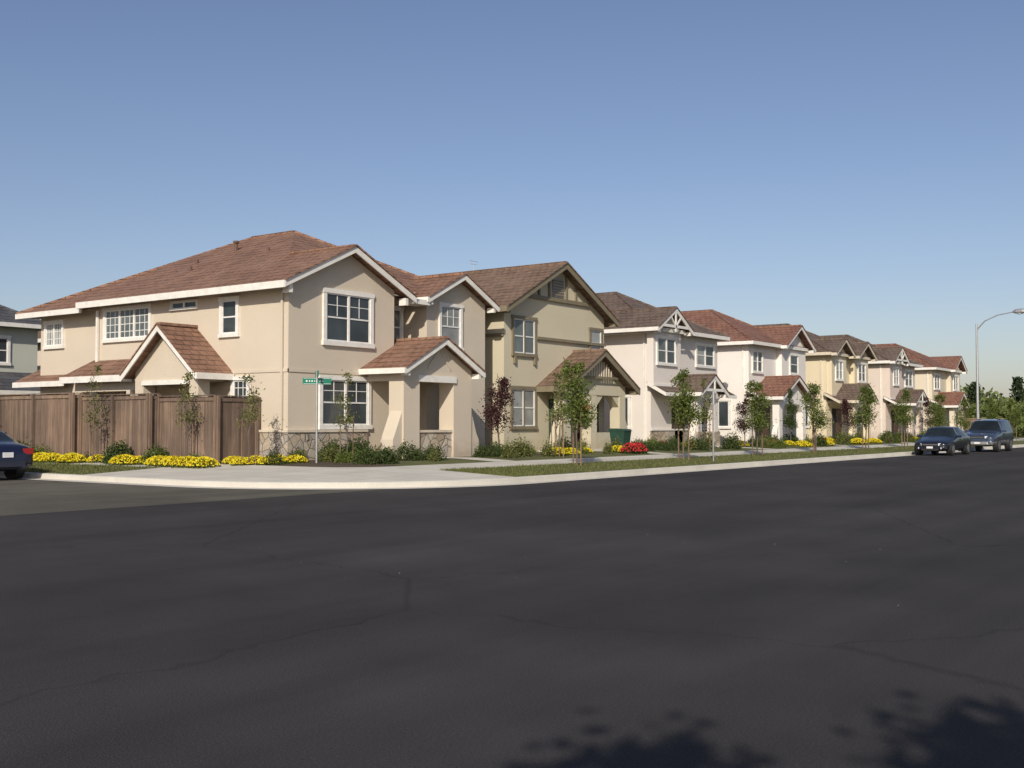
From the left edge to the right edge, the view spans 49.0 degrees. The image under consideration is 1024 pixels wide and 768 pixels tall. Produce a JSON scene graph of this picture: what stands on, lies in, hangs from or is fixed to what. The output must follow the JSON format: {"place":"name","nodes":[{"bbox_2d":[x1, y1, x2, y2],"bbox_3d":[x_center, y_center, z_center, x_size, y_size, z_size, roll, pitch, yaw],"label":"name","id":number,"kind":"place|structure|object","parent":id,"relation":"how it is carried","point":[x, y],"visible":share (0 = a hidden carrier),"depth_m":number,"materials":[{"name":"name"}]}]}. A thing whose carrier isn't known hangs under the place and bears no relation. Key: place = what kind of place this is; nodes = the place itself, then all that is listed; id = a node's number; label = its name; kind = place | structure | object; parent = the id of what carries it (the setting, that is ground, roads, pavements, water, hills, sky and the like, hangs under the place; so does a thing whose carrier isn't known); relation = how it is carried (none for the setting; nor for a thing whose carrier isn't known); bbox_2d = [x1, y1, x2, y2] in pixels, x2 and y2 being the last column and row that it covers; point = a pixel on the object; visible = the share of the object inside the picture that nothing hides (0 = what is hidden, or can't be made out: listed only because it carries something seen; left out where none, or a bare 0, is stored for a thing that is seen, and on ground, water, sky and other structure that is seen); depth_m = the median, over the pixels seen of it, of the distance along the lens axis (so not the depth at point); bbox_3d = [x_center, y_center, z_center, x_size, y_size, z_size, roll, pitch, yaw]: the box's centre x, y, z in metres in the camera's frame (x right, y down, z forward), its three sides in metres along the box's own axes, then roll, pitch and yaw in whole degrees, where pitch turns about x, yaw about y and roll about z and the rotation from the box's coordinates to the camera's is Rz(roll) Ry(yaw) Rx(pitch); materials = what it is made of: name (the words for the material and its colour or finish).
{"place":"outdoors","nodes":[
{"label":"outdoors","id":0,"kind":"place"},
{"bbox_2d":[0,478,382,515],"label":"side road","id":1,"kind":"structure","parent":0,"point":[23,496],"depth_m":24.92,"materials":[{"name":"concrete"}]},
{"bbox_2d":[0,431,33,478],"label":"parked car","id":2,"kind":"object","parent":1,"relation":"on","point":[16,459],"visible":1,"depth_m":31.27,"materials":[{"name":"blue paint"}]},
{"bbox_2d":[0,444,1023,489],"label":"kerb","id":3,"kind":"structure","parent":1,"relation":"on","point":[186,483],"depth_m":29.81,"materials":[{"name":"concrete"}]},
{"bbox_2d":[0,447,1023,767],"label":"road","id":4,"kind":"structure","parent":0,"point":[862,613],"depth_m":8.66,"materials":[{"name":"asphalt"}]},
{"bbox_2d":[914,426,970,455],"bbox_3d":[22.056,2.911,57.504,2.120,1.473,4.715,-2,-3,36],"label":"parked car","id":5,"kind":"object","parent":4,"relation":"on","point":[947,439],"visible":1,"depth_m":56.48,"materials":[{"name":"blue paint"}]},
{"bbox_2d":[964,419,1013,451],"bbox_3d":[27.434,2.967,64.798,2.220,1.902,4.835,-2,-3,36],"label":"parked suv","id":6,"kind":"object","parent":4,"relation":"on","point":[995,434],"visible":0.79,"depth_m":63.97,"materials":[{"name":"blue paint"}]},
{"bbox_2d":[0,0,1023,411],"label":"sky","id":7,"kind":"structure","parent":0,"point":[855,168],"materials":[{"name":"blue"}]},
{"bbox_2d":[36,438,1023,481],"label":"pavement","id":8,"kind":"structure","parent":0,"point":[228,472],"depth_m":30.77,"materials":[{"name":"concrete"}]},
{"bbox_2d":[0,326,37,395],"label":"walls","id":9,"kind":"structure","parent":8,"relation":"on","point":[23,350],"depth_m":53.15,"materials":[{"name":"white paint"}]},
{"bbox_2d":[0,305,40,390],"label":"roof","id":10,"kind":"structure","parent":9,"relation":"on","point":[7,379],"depth_m":52.39,"materials":[{"name":"tile"}]},
{"bbox_2d":[0,322,40,394],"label":"fascia","id":11,"kind":"structure","parent":10,"relation":"attached to","point":[22,325],"depth_m":51.89,"materials":[{"name":"white paint"}]},
{"bbox_2d":[35,452,61,462],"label":"yellow flower clump","id":12,"kind":"object","parent":8,"relation":"on","point":[42,457],"visible":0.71,"depth_m":37.03,"materials":[{"name":"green plant"}]},
{"bbox_2d":[54,451,86,463],"bbox_3d":[-14.304,2.420,36.644,1.089,0.460,1.026,0,-2,9],"label":"yellow flower clump","id":13,"kind":"object","parent":8,"relation":"on","point":[79,458],"visible":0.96,"depth_m":36.38,"materials":[{"name":"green plant"}]},
{"bbox_2d":[80,364,108,462],"bbox_3d":[-13.589,0.987,36.605,0.918,3.262,1.012,1,-2,-17],"label":"staked sapling","id":14,"kind":"object","parent":8,"relation":"on","point":[93,417],"visible":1,"depth_m":36.59,"materials":[{"name":"green plant"}]},
{"bbox_2d":[97,438,131,462],"bbox_3d":[-12.590,2.159,36.048,1.210,0.899,1.102,-1,-2,31],"label":"shrub","id":15,"kind":"object","parent":8,"relation":"on","point":[128,452],"visible":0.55,"depth_m":35.92,"materials":[{"name":"green plant"}]},
{"bbox_2d":[105,454,139,465],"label":"yellow flower clump","id":16,"kind":"object","parent":8,"relation":"on","point":[117,459],"visible":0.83,"depth_m":34.72,"materials":[{"name":"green plant"}]},
{"bbox_2d":[0,393,260,463],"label":"wooden fence","id":17,"kind":"object","parent":8,"relation":"on","point":[140,423],"visible":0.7,"depth_m":36.39,"materials":[{"name":"brown wood"}]},
{"bbox_2d":[142,455,170,466],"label":"yellow flower clump","id":18,"kind":"object","parent":8,"relation":"on","point":[153,461],"visible":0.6,"depth_m":33.67,"materials":[{"name":"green plant"}]},
{"bbox_2d":[170,456,198,467],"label":"yellow flower clump","id":19,"kind":"object","parent":8,"relation":"on","point":[178,461],"visible":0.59,"depth_m":32.90,"materials":[{"name":"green plant"}]},
{"bbox_2d":[169,372,202,455],"bbox_3d":[-9.969,1.038,34.484,0.955,2.945,0.927,1,-2,-30],"label":"staked sapling","id":20,"kind":"object","parent":8,"relation":"on","point":[185,419],"visible":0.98,"depth_m":34.47,"materials":[{"name":"green plant"}]},
{"bbox_2d":[183,455,220,468],"bbox_3d":[-9.022,2.279,32.713,1.089,0.460,1.027,1,-2,-16],"label":"yellow flower clump","id":21,"kind":"object","parent":8,"relation":"on","point":[206,459],"visible":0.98,"depth_m":32.56,"materials":[{"name":"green plant"}]},
{"bbox_2d":[220,454,544,466],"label":"planting bed","id":22,"kind":"object","parent":8,"relation":"on","point":[310,463],"visible":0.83,"depth_m":32.70,"materials":[{"name":"brown soil"}]},
{"bbox_2d":[236,372,266,464],"bbox_3d":[-7.721,1.062,33.357,0.915,2.808,0.840,0,-2,11],"label":"staked sapling","id":23,"kind":"object","parent":22,"relation":"on","point":[252,404],"visible":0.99,"depth_m":33.24,"materials":[{"name":"green plant"}]},
{"bbox_2d":[303,370,330,462],"bbox_3d":[-5.810,1.092,33.427,0.625,2.960,0.596,-1,-2,28],"label":"street name sign","id":24,"kind":"object","parent":22,"relation":"on","point":[316,380],"visible":0.96,"depth_m":33.42,"materials":[{"name":"metal"}]},
{"bbox_2d":[323,440,338,461],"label":"shrub","id":25,"kind":"object","parent":22,"relation":"on","point":[330,458],"visible":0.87,"depth_m":33.80,"materials":[{"name":"green plant"}]},
{"bbox_2d":[334,449,354,462],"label":"shrub","id":26,"kind":"object","parent":22,"relation":"on","point":[343,458],"visible":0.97,"depth_m":33.22,"materials":[{"name":"green plant"}]},
{"bbox_2d":[331,369,359,460],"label":"staked sapling","id":27,"kind":"object","parent":22,"relation":"on","point":[345,420],"visible":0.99,"depth_m":33.52,"materials":[{"name":"green plant"}]},
{"bbox_2d":[260,432,451,459],"bbox_3d":[-4.902,2.083,37.051,1.321,1.000,6.806,-3,-4,56],"label":"stone base","id":28,"kind":"object","parent":22,"relation":"on","point":[283,443],"visible":0.55,"depth_m":35.77,"materials":[{"name":"stone"}]},
{"bbox_2d":[259,429,452,431],"bbox_3d":[-4.897,1.552,37.043,1.373,0.099,6.861,-3,-4,56],"label":"stone cap","id":29,"kind":"object","parent":28,"relation":"on","point":[361,430],"visible":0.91,"depth_m":36.38,"materials":[{"name":"stone"}]},
{"bbox_2d":[352,445,378,464],"bbox_3d":[-4.309,2.089,32.786,0.824,0.612,0.750,1,-2,-25],"label":"shrub","id":30,"kind":"object","parent":22,"relation":"on","point":[363,457],"visible":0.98,"depth_m":32.68,"materials":[{"name":"green plant"}]},
{"bbox_2d":[372,446,399,463],"bbox_3d":[-3.800,2.090,33.412,0.818,0.667,0.898,1,-2,-27],"label":"shrub","id":31,"kind":"object","parent":22,"relation":"on","point":[381,454],"visible":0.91,"depth_m":33.24,"materials":[{"name":"green plant"}]},
{"bbox_2d":[394,439,423,460],"bbox_3d":[-3.269,2.095,35.279,1.009,0.749,0.918,0,-2,5],"label":"shrub","id":32,"kind":"object","parent":22,"relation":"on","point":[408,455],"visible":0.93,"depth_m":35.20,"materials":[{"name":"green plant"}]},
{"bbox_2d":[423,441,448,460],"bbox_3d":[-2.475,2.159,35.874,0.895,0.664,0.815,0,-2,11],"label":"shrub","id":33,"kind":"object","parent":22,"relation":"on","point":[427,452],"visible":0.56,"depth_m":35.80,"materials":[{"name":"green plant"}]},
{"bbox_2d":[471,443,492,457],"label":"shrub","id":34,"kind":"object","parent":22,"relation":"on","point":[478,452],"visible":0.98,"depth_m":38.48,"materials":[{"name":"green plant"}]},
{"bbox_2d":[477,374,520,443],"bbox_3d":[-0.484,1.151,40.133,1.353,3.048,1.562,-2,-3,36],"label":"plum tree","id":35,"kind":"object","parent":22,"relation":"on","point":[495,413],"visible":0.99,"depth_m":40.17,"materials":[{"name":"purple plant"}]},
{"bbox_2d":[510,433,529,456],"bbox_3d":[0.234,2.181,39.584,0.729,0.910,0.747,0,-2,10],"label":"shrub","id":36,"kind":"object","parent":22,"relation":"on","point":[522,452],"visible":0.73,"depth_m":39.54,"materials":[{"name":"green plant"}]},
{"bbox_2d":[545,380,565,447],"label":"staked sapling","id":37,"kind":"object","parent":22,"relation":"on","point":[556,385],"visible":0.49,"depth_m":41.80,"materials":[{"name":"green plant"}]},
{"bbox_2d":[25,440,1023,476],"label":"verge grass","id":38,"kind":"structure","parent":8,"relation":"on","point":[1018,442],"depth_m":37.81,"materials":[{"name":"plant"}]},
{"bbox_2d":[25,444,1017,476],"bbox_3d":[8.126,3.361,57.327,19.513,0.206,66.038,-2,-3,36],"label":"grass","id":39,"kind":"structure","parent":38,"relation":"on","point":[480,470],"depth_m":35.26,"materials":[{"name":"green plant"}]},
{"bbox_2d":[553,357,600,465],"bbox_3d":[2.042,0.911,35.966,1.457,3.590,1.543,-1,-2,16],"label":"street tree","id":40,"kind":"object","parent":38,"relation":"on","point":[577,386],"visible":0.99,"depth_m":35.87,"materials":[{"name":"green plant"}]},
{"bbox_2d":[658,368,711,459],"bbox_3d":[6.402,1.146,41.426,1.938,3.505,1.550,1,-2,-15],"label":"street tree","id":41,"kind":"object","parent":38,"relation":"on","point":[684,403],"visible":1,"depth_m":41.38,"materials":[{"name":"green plant"}]},
{"bbox_2d":[741,380,776,455],"bbox_3d":[10.287,1.446,46.808,1.418,3.290,1.689,-1,-2,24],"label":"street tree","id":42,"kind":"object","parent":38,"relation":"on","point":[756,421],"visible":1,"depth_m":46.88,"materials":[{"name":"green plant"}]},
{"bbox_2d":[796,381,833,451],"bbox_3d":[14.131,1.567,52.359,1.646,3.455,1.738,-2,-3,45],"label":"street tree","id":43,"kind":"object","parent":38,"relation":"on","point":[815,418],"visible":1,"depth_m":52.35,"materials":[{"name":"green plant"}]},
{"bbox_2d":[849,383,878,449],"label":"street tree","id":44,"kind":"object","parent":38,"relation":"on","point":[867,416],"visible":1,"depth_m":57.78,"materials":[{"name":"green plant"}]},
{"bbox_2d":[887,388,919,447],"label":"street tree","id":45,"kind":"object","parent":38,"relation":"on","point":[903,414],"visible":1,"depth_m":62.98,"materials":[{"name":"green plant"}]},
{"bbox_2d":[925,393,949,427],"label":"street tree","id":46,"kind":"object","parent":38,"relation":"on","point":[938,420],"visible":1,"depth_m":68.42,"materials":[{"name":"green plant"}]},
{"bbox_2d":[952,398,975,432],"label":"street tree","id":47,"kind":"object","parent":38,"relation":"on","point":[968,411],"visible":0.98,"depth_m":73.92,"materials":[{"name":"green plant"}]},
{"bbox_2d":[980,397,1000,418],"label":"street tree","id":48,"kind":"object","parent":38,"relation":"on","point":[995,411],"visible":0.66,"depth_m":79.07,"materials":[{"name":"green plant"}]},
{"bbox_2d":[976,308,1023,419],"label":"street lamp","id":49,"kind":"object","parent":38,"relation":"on","point":[1018,311],"visible":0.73,"depth_m":72.78,"materials":[{"name":"metal"}]},
{"bbox_2d":[1004,398,1023,441],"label":"street tree","id":50,"kind":"object","parent":38,"relation":"on","point":[1013,420],"visible":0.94,"depth_m":84.90,"materials":[{"name":"green plant"}]},
{"bbox_2d":[442,441,908,461],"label":"garden path","id":51,"kind":"structure","parent":0,"point":[485,459],"depth_m":38.04,"materials":[{"name":"concrete"}]},
{"bbox_2d":[608,428,631,445],"bbox_3d":[4.582,2.358,47.472,0.800,0.960,0.640,-2,-3,36],"label":"wheeled bin","id":52,"kind":"object","parent":51,"relation":"on","point":[624,435],"visible":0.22,"depth_m":47.25,"materials":[{"name":"green plastic"}]},
{"bbox_2d":[377,435,1023,465],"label":"front lawn","id":53,"kind":"structure","parent":0,"point":[520,458],"depth_m":41.81,"materials":[{"name":"green plant"}]},
{"bbox_2d":[40,255,484,458],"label":"walls","id":54,"kind":"structure","parent":53,"relation":"on","point":[278,350],"depth_m":37.47,"materials":[{"name":"beige paint"}]},
{"bbox_2d":[46,293,459,424],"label":"window frames","id":55,"kind":"structure","parent":54,"relation":"in","point":[366,382],"depth_m":37.87,"materials":[{"name":"plastic"}]},
{"bbox_2d":[124,294,368,423],"bbox_3d":[-9.624,-0.772,37.789,9.195,4.220,2.579,0,-2,13],"label":"window glass","id":56,"kind":"object","parent":55,"relation":"in","point":[337,329],"visible":0.68,"depth_m":37.02,"materials":[{"name":"glass"}]},
{"bbox_2d":[47,295,456,401],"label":"window muntins","id":57,"kind":"object","parent":55,"relation":"attached to","point":[144,322],"depth_m":39.61,"materials":[{"name":"plastic"}]},
{"bbox_2d":[107,308,398,338],"bbox_3d":[-8.385,-0.574,40.388,12.558,4.230,1.619,0,-2,-4],"label":"window glass","id":58,"kind":"object","parent":55,"relation":"in","point":[114,327],"visible":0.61,"depth_m":40.15,"materials":[{"name":"glass"}]},
{"bbox_2d":[47,307,458,345],"bbox_3d":[-10.034,-2.090,42.336,16.098,1.400,0.893,0,-2,5],"label":"window glass","id":59,"kind":"object","parent":55,"relation":"in","point":[452,334],"visible":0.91,"depth_m":41.80,"materials":[{"name":"glass"}]},
{"bbox_2d":[42,287,463,429],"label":"window trim","id":60,"kind":"structure","parent":54,"relation":"attached to","point":[324,340],"depth_m":37.81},
{"bbox_2d":[12,247,499,387],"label":"fascia","id":61,"kind":"structure","parent":54,"relation":"attached to","point":[287,286],"depth_m":38.08,"materials":[{"name":"white paint"}]},
{"bbox_2d":[14,230,499,382],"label":"roof","id":62,"kind":"structure","parent":54,"relation":"on","point":[288,255],"depth_m":39.38,"materials":[{"name":"brown tile"}]},
{"bbox_2d":[500,437,518,458],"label":"shrub","id":63,"kind":"object","parent":53,"relation":"on","point":[508,449],"visible":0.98,"depth_m":38.46,"materials":[{"name":"green plant"}]},
{"bbox_2d":[539,437,555,456],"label":"shrub","id":64,"kind":"object","parent":53,"relation":"on","point":[546,450],"visible":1,"depth_m":40.39,"materials":[{"name":"green plant"}]},
{"bbox_2d":[485,273,627,451],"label":"walls","id":65,"kind":"structure","parent":53,"relation":"on","point":[557,320],"depth_m":46.91,"materials":[{"name":"beige paint"}]},
{"bbox_2d":[423,261,640,391],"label":"roof","id":66,"kind":"structure","parent":65,"relation":"on","point":[504,286],"depth_m":47.79,"materials":[{"name":"brown tile"}]},
{"bbox_2d":[509,315,603,428],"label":"window trim","id":67,"kind":"structure","parent":65,"relation":"attached to","point":[513,353],"depth_m":45.58,"materials":[{"name":"wood"}]},
{"bbox_2d":[513,318,600,425],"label":"window frames","id":68,"kind":"structure","parent":65,"relation":"in","point":[533,337],"depth_m":46.10,"materials":[{"name":"plastic"}]},
{"bbox_2d":[515,320,532,352],"bbox_3d":[0.482,-1.933,45.726,0.012,1.310,1.360,-2,-3,36],"label":"window glass","id":69,"kind":"object","parent":68,"relation":"in","point":[528,332],"visible":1,"depth_m":45.66,"materials":[{"name":"glass"}]},
{"bbox_2d":[513,331,599,424],"bbox_3d":[1.987,-0.339,47.734,0.012,4.170,6.670,-2,-3,36],"label":"window glass","id":70,"kind":"object","parent":68,"relation":"in","point":[529,402],"visible":0.88,"depth_m":45.75,"materials":[{"name":"glass"}]},
{"bbox_2d":[485,264,639,394],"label":"fascia","id":71,"kind":"structure","parent":65,"relation":"attached to","point":[528,294],"depth_m":47.81,"materials":[{"name":"brown paint"}]},
{"bbox_2d":[548,372,570,456],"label":"staked sapling","id":72,"kind":"object","parent":53,"relation":"on","point":[557,395],"visible":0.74,"depth_m":40.64,"materials":[{"name":"green plant"}]},
{"bbox_2d":[620,441,639,453],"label":"red flower clump","id":73,"kind":"object","parent":53,"relation":"on","point":[629,448],"visible":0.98,"depth_m":44.60,"materials":[{"name":"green plant"}]},
{"bbox_2d":[604,318,717,442],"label":"walls","id":74,"kind":"structure","parent":53,"relation":"on","point":[625,349],"depth_m":54.85,"materials":[{"name":"white paint"}]},
{"bbox_2d":[643,334,644,440],"bbox_3d":[6.400,0.254,54.356,0.080,5.500,0.059,-2,-3,36],"label":"downspout","id":75,"kind":"object","parent":74,"relation":"attached to","point":[643,387],"visible":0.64,"depth_m":54.33,"materials":[{"name":"white paint"}]},
{"bbox_2d":[658,339,665,361],"bbox_3d":[7.252,-1.620,54.410,0.012,1.130,0.800,-2,-3,36],"label":"window glass","id":76,"kind":"object","parent":74,"relation":"in","point":[662,346],"visible":1,"depth_m":54.45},
{"bbox_2d":[596,292,735,395],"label":"roof","id":77,"kind":"structure","parent":74,"relation":"on","point":[628,311],"depth_m":55.53,"materials":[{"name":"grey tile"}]},
{"bbox_2d":[625,340,712,425],"bbox_3d":[7.040,0.010,56.615,3.886,4.230,8.616,-7,-8,74],"label":"window glass","id":78,"kind":"object","parent":74,"relation":"in","point":[670,355],"visible":0.42,"depth_m":55.23,"materials":[{"name":"glass"}]},
{"bbox_2d":[624,335,715,429],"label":"window trim","id":79,"kind":"structure","parent":74,"relation":"attached to","point":[663,364],"depth_m":55.08,"materials":[{"name":"wood"}]},
{"bbox_2d":[604,308,736,398],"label":"fascia","id":80,"kind":"structure","parent":74,"relation":"attached to","point":[676,312],"depth_m":54.73,"materials":[{"name":"white paint"}]},
{"bbox_2d":[650,430,718,443],"bbox_3d":[8.851,2.825,56.990,0.069,0.950,7.370,-2,-3,36],"label":"stone base","id":81,"kind":"object","parent":53,"relation":"on","point":[659,435],"visible":0.29,"depth_m":55.14,"materials":[{"name":"stone"}]},
{"bbox_2d":[697,375,716,442],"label":"staked sapling","id":82,"kind":"object","parent":53,"relation":"on","point":[704,411],"visible":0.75,"depth_m":50.55,"materials":[{"name":"green plant"}]},
{"bbox_2d":[719,435,739,449],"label":"shrub","id":83,"kind":"object","parent":53,"relation":"on","point":[727,441],"visible":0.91,"depth_m":52.45,"materials":[{"name":"green plant"}]},
{"bbox_2d":[732,391,751,446],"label":"plum tree","id":84,"kind":"object","parent":53,"relation":"on","point":[740,423],"visible":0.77,"depth_m":55.82,"materials":[{"name":"purple plant"}]},
{"bbox_2d":[717,335,805,443],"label":"walls","id":85,"kind":"structure","parent":53,"relation":"on","point":[729,365],"depth_m":64.20,"materials":[{"name":"white paint"}]},
{"bbox_2d":[681,309,815,397],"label":"roof","id":86,"kind":"structure","parent":85,"relation":"on","point":[734,329],"depth_m":66.53,"materials":[{"name":"red tile"}]},
{"bbox_2d":[719,352,796,425],"bbox_3d":[13.537,0.343,65.870,3.360,4.230,8.452,-8,-8,76],"label":"window glass","id":87,"kind":"object","parent":85,"relation":"in","point":[723,413],"visible":0.57,"depth_m":64.30,"materials":[{"name":"glass"}]},
{"bbox_2d":[718,348,799,428],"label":"window trim","id":88,"kind":"structure","parent":85,"relation":"attached to","point":[755,372],"depth_m":64.26,"materials":[{"name":"wood"}]},
{"bbox_2d":[717,327,815,401],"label":"fascia","id":89,"kind":"structure","parent":85,"relation":"attached to","point":[783,347],"depth_m":64.35,"materials":[{"name":"white paint"}]},
{"bbox_2d":[780,388,798,440],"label":"young tree","id":90,"kind":"object","parent":53,"relation":"on","point":[791,420],"visible":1,"depth_m":60.26,"materials":[{"name":"green plant"}]},
{"bbox_2d":[805,348,870,439],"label":"walls","id":91,"kind":"structure","parent":53,"relation":"on","point":[830,385],"depth_m":73.51,"materials":[{"name":"yellow paint"}]},
{"bbox_2d":[753,323,878,400],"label":"roof","id":92,"kind":"structure","parent":91,"relation":"on","point":[845,391],"depth_m":74.00,"materials":[{"name":"brown tile"}]},
{"bbox_2d":[806,359,866,427],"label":"window trim","id":93,"kind":"structure","parent":91,"relation":"attached to","point":[858,363],"depth_m":74.41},
{"bbox_2d":[805,339,879,404],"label":"fascia","id":94,"kind":"structure","parent":91,"relation":"attached to","point":[848,356],"depth_m":73.46,"materials":[{"name":"beige paint"}]},
{"bbox_2d":[837,398,857,435],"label":"plum tree","id":95,"kind":"object","parent":53,"relation":"on","point":[845,407],"visible":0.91,"depth_m":68.28,"materials":[{"name":"purple plant"}]},
{"bbox_2d":[868,357,922,438],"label":"walls","id":96,"kind":"structure","parent":53,"relation":"on","point":[889,390],"depth_m":83.10,"materials":[{"name":"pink paint"}]},
{"bbox_2d":[821,335,929,404],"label":"roof","id":97,"kind":"structure","parent":96,"relation":"on","point":[887,353],"depth_m":83.56,"materials":[{"name":"brown tile"}]},
{"bbox_2d":[868,348,926,406],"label":"fascia","id":98,"kind":"structure","parent":96,"relation":"attached to","point":[902,363],"depth_m":82.98,"materials":[{"name":"white paint"}]},
{"bbox_2d":[915,366,963,430],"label":"walls","id":99,"kind":"structure","parent":53,"relation":"on","point":[946,381],"depth_m":93.04,"materials":[{"name":"beige paint"}]},
{"bbox_2d":[873,343,969,404],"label":"roof","id":100,"kind":"structure","parent":99,"relation":"on","point":[951,363],"depth_m":95.48,"materials":[{"name":"red tile"}]},
{"bbox_2d":[915,357,968,407],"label":"fascia","id":101,"kind":"structure","parent":99,"relation":"attached to","point":[945,370],"depth_m":92.61,"materials":[{"name":"white paint"}]},
{"bbox_2d":[967,381,987,415],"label":"pine tree","id":102,"kind":"object","parent":53,"relation":"on","point":[972,393],"visible":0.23,"depth_m":150.15,"materials":[{"name":"green plant"}]},
{"bbox_2d":[1008,376,1023,403],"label":"pine tree","id":103,"kind":"object","parent":53,"relation":"on","point":[1017,386],"visible":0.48,"depth_m":148.76,"materials":[{"name":"green plant"}]},
{"label":"ground","id":104,"kind":"structure","parent":0,"visible":0},
{"bbox_2d":[956,397,1023,436],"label":"distant trees","id":105,"kind":"object","parent":104,"relation":"on","point":[1002,413],"visible":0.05,"depth_m":105.84,"materials":[{"name":"green plant"}]},
{"bbox_2d":[960,384,1023,411],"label":"distant trees","id":106,"kind":"object","parent":104,"relation":"on","point":[983,395],"visible":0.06,"depth_m":152.31,"materials":[{"name":"green plant"}]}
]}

